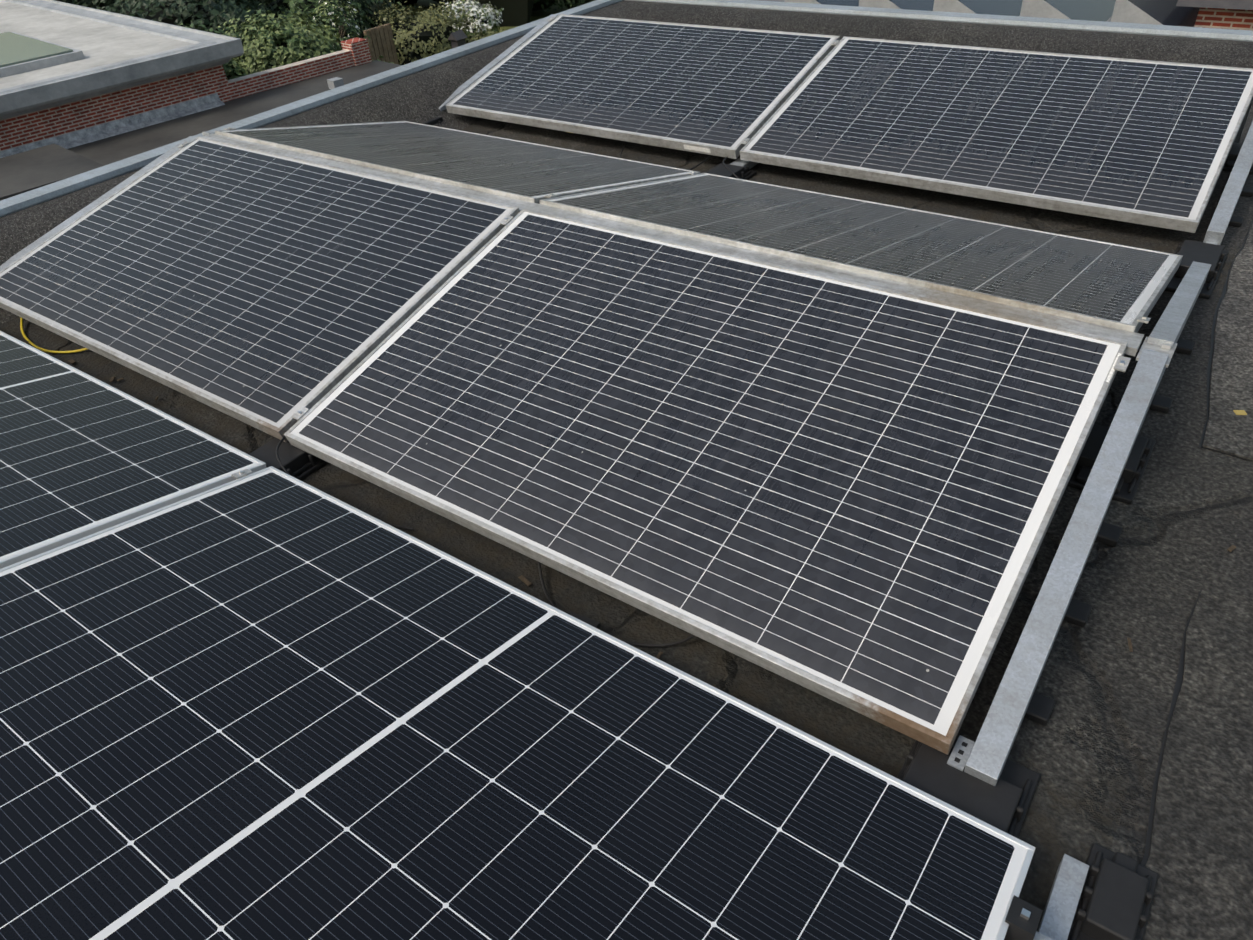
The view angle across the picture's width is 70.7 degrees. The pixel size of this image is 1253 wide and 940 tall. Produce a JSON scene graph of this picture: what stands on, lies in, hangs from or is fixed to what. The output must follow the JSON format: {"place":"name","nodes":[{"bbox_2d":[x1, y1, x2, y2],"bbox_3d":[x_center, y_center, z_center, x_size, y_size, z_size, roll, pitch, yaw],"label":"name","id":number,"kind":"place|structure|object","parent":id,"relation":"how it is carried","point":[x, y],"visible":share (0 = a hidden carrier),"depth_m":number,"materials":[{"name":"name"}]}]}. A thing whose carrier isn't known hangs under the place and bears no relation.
{"place":"outdoors","nodes":[
{"label":"outdoors","id":0,"kind":"place"},
{"bbox_2d":[0,0,371,157],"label":"brick building","id":1,"kind":"structure","parent":0,"point":[72,75],"depth_m":14.57,"materials":[{"name":"brick"}]},
{"bbox_2d":[0,60,401,200],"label":"roof","id":2,"kind":"structure","parent":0,"point":[27,171],"depth_m":13.88,"materials":[{"name":"concrete"}]},
{"bbox_2d":[264,0,568,16],"bbox_3d":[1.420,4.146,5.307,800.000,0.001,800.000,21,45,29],"label":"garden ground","id":3,"kind":"structure","parent":0,"point":[426,4],"depth_m":35.58,"materials":[{"name":"green plant"}]},
{"bbox_2d":[55,0,430,47],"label":"tree row","id":4,"kind":"object","parent":3,"relation":"on","point":[185,12],"visible":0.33,"depth_m":20.91,"materials":[{"name":"green plant"}]},
{"bbox_2d":[180,4,393,79],"bbox_3d":[-7.309,-8.119,19.093,5.651,3.507,3.379,-11,38,-9],"label":"bush","id":5,"kind":"object","parent":3,"relation":"on","point":[268,44],"visible":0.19,"depth_m":17.93,"materials":[{"name":"green plant"}]},
{"bbox_2d":[304,0,369,49],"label":"white rose bush","id":6,"kind":"object","parent":3,"relation":"on","point":[343,23],"visible":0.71,"depth_m":20.33,"materials":[{"name":"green plant"}]},
{"bbox_2d":[245,0,533,26],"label":"tree row","id":7,"kind":"object","parent":3,"relation":"on","point":[516,12],"visible":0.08,"depth_m":30.99,"materials":[{"name":"green plant"}]},
{"bbox_2d":[323,0,508,64],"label":"bush","id":8,"kind":"object","parent":3,"relation":"on","point":[424,34],"visible":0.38,"depth_m":23.01,"materials":[{"name":"green plant"}]},
{"bbox_2d":[363,6,544,64],"bbox_3d":[-6.188,-14.342,27.995,16.000,2.240,12.000,21,45,29],"label":"fence","id":9,"kind":"object","parent":3,"relation":"on","point":[380,42],"visible":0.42,"depth_m":22.12,"materials":[{"name":"brown wood"}]},
{"bbox_2d":[437,0,503,41],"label":"white blossom bush","id":10,"kind":"object","parent":3,"relation":"on","point":[485,16],"visible":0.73,"depth_m":25.09,"materials":[{"name":"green plant"}]},
{"bbox_2d":[388,0,594,11],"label":"ivy hedge","id":11,"kind":"object","parent":3,"relation":"on","point":[538,5],"visible":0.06,"depth_m":31.75,"materials":[{"name":"green plant"}]},
{"bbox_2d":[0,0,1252,323],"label":"roof parapet","id":12,"kind":"structure","parent":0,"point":[420,90],"depth_m":4.34,"materials":[{"name":"metal"}]},
{"bbox_2d":[0,116,1252,930],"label":"roof deck","id":13,"kind":"structure","parent":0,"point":[1089,752],"depth_m":1.78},
{"bbox_2d":[20,132,739,646],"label":"pv cables","id":14,"kind":"object","parent":13,"relation":"on","point":[588,620],"visible":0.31,"depth_m":1.85,"materials":[{"name":"black rubber"}]},
{"bbox_2d":[0,14,1252,939],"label":"metal rail","id":15,"kind":"object","parent":13,"relation":"on","point":[1005,716],"visible":0.33,"depth_m":1.59,"materials":[{"name":"silver metal"}]},
{"bbox_2d":[0,331,266,568],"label":"solar panel","id":16,"kind":"object","parent":15,"relation":"on","point":[82,454],"visible":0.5,"depth_m":2.06,"materials":[{"name":"glass"}]},
{"bbox_2d":[0,136,519,441],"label":"solar panel","id":17,"kind":"object","parent":15,"relation":"on","point":[271,293],"visible":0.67,"depth_m":2.71,"materials":[{"name":"glass"}]},
{"bbox_2d":[215,121,699,203],"bbox_3d":[-0.672,-1.232,3.467,1.650,0.268,0.972,21,45,29],"label":"solar panel","id":18,"kind":"object","parent":15,"relation":"on","point":[523,170],"visible":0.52,"depth_m":3.35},
{"bbox_2d":[0,466,1035,939],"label":"solar panel","id":19,"kind":"object","parent":15,"relation":"on","point":[270,702],"visible":1,"depth_m":1.28,"materials":[{"name":"glass"}]},
{"bbox_2d":[445,14,839,158],"bbox_3d":[0.042,-1.894,4.243,1.650,0.268,0.972,21,45,29],"label":"solar panel","id":20,"kind":"object","parent":15,"relation":"on","point":[721,91],"visible":0.85,"depth_m":4.15,"materials":[{"name":"glass"}]},
{"bbox_2d":[178,17,1177,939],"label":"pv clamps","id":21,"kind":"structure","parent":15,"relation":"attached to","point":[1022,919],"depth_m":2.16,"materials":[{"name":"silver metal"}]},
{"bbox_2d":[284,209,1127,754],"bbox_3d":[0.102,-0.164,2.017,1.650,0.268,0.972,21,45,29],"label":"solar panel","id":22,"kind":"object","parent":15,"relation":"on","point":[846,493],"visible":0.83,"depth_m":1.86,"materials":[{"name":"glass"}]},
{"bbox_2d":[540,173,1182,332],"bbox_3d":[0.692,-0.710,2.657,1.650,0.268,0.972,21,45,29],"label":"solar panel","id":23,"kind":"object","parent":15,"relation":"on","point":[1117,286],"visible":0.83,"depth_m":2.50,"materials":[{"name":"glass"}]},
{"bbox_2d":[740,36,1252,232],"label":"solar panel","id":24,"kind":"object","parent":15,"relation":"on","point":[1145,142],"visible":0.98,"depth_m":3.33,"materials":[{"name":"glass"}]},
{"bbox_2d":[25,221,1252,939],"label":"roof patches","id":25,"kind":"object","parent":13,"relation":"on","point":[1197,857],"visible":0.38,"depth_m":1.45,"materials":[{"name":"grey asphalt"}]},
{"bbox_2d":[248,116,1252,939],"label":"plastic pv feet","id":26,"kind":"object","parent":13,"relation":"on","point":[1116,896],"visible":0.27,"depth_m":1.39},
{"bbox_2d":[759,0,1252,30],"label":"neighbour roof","id":27,"kind":"structure","parent":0,"point":[1230,14],"depth_m":9.64,"materials":[{"name":"grey metal"}]}
]}

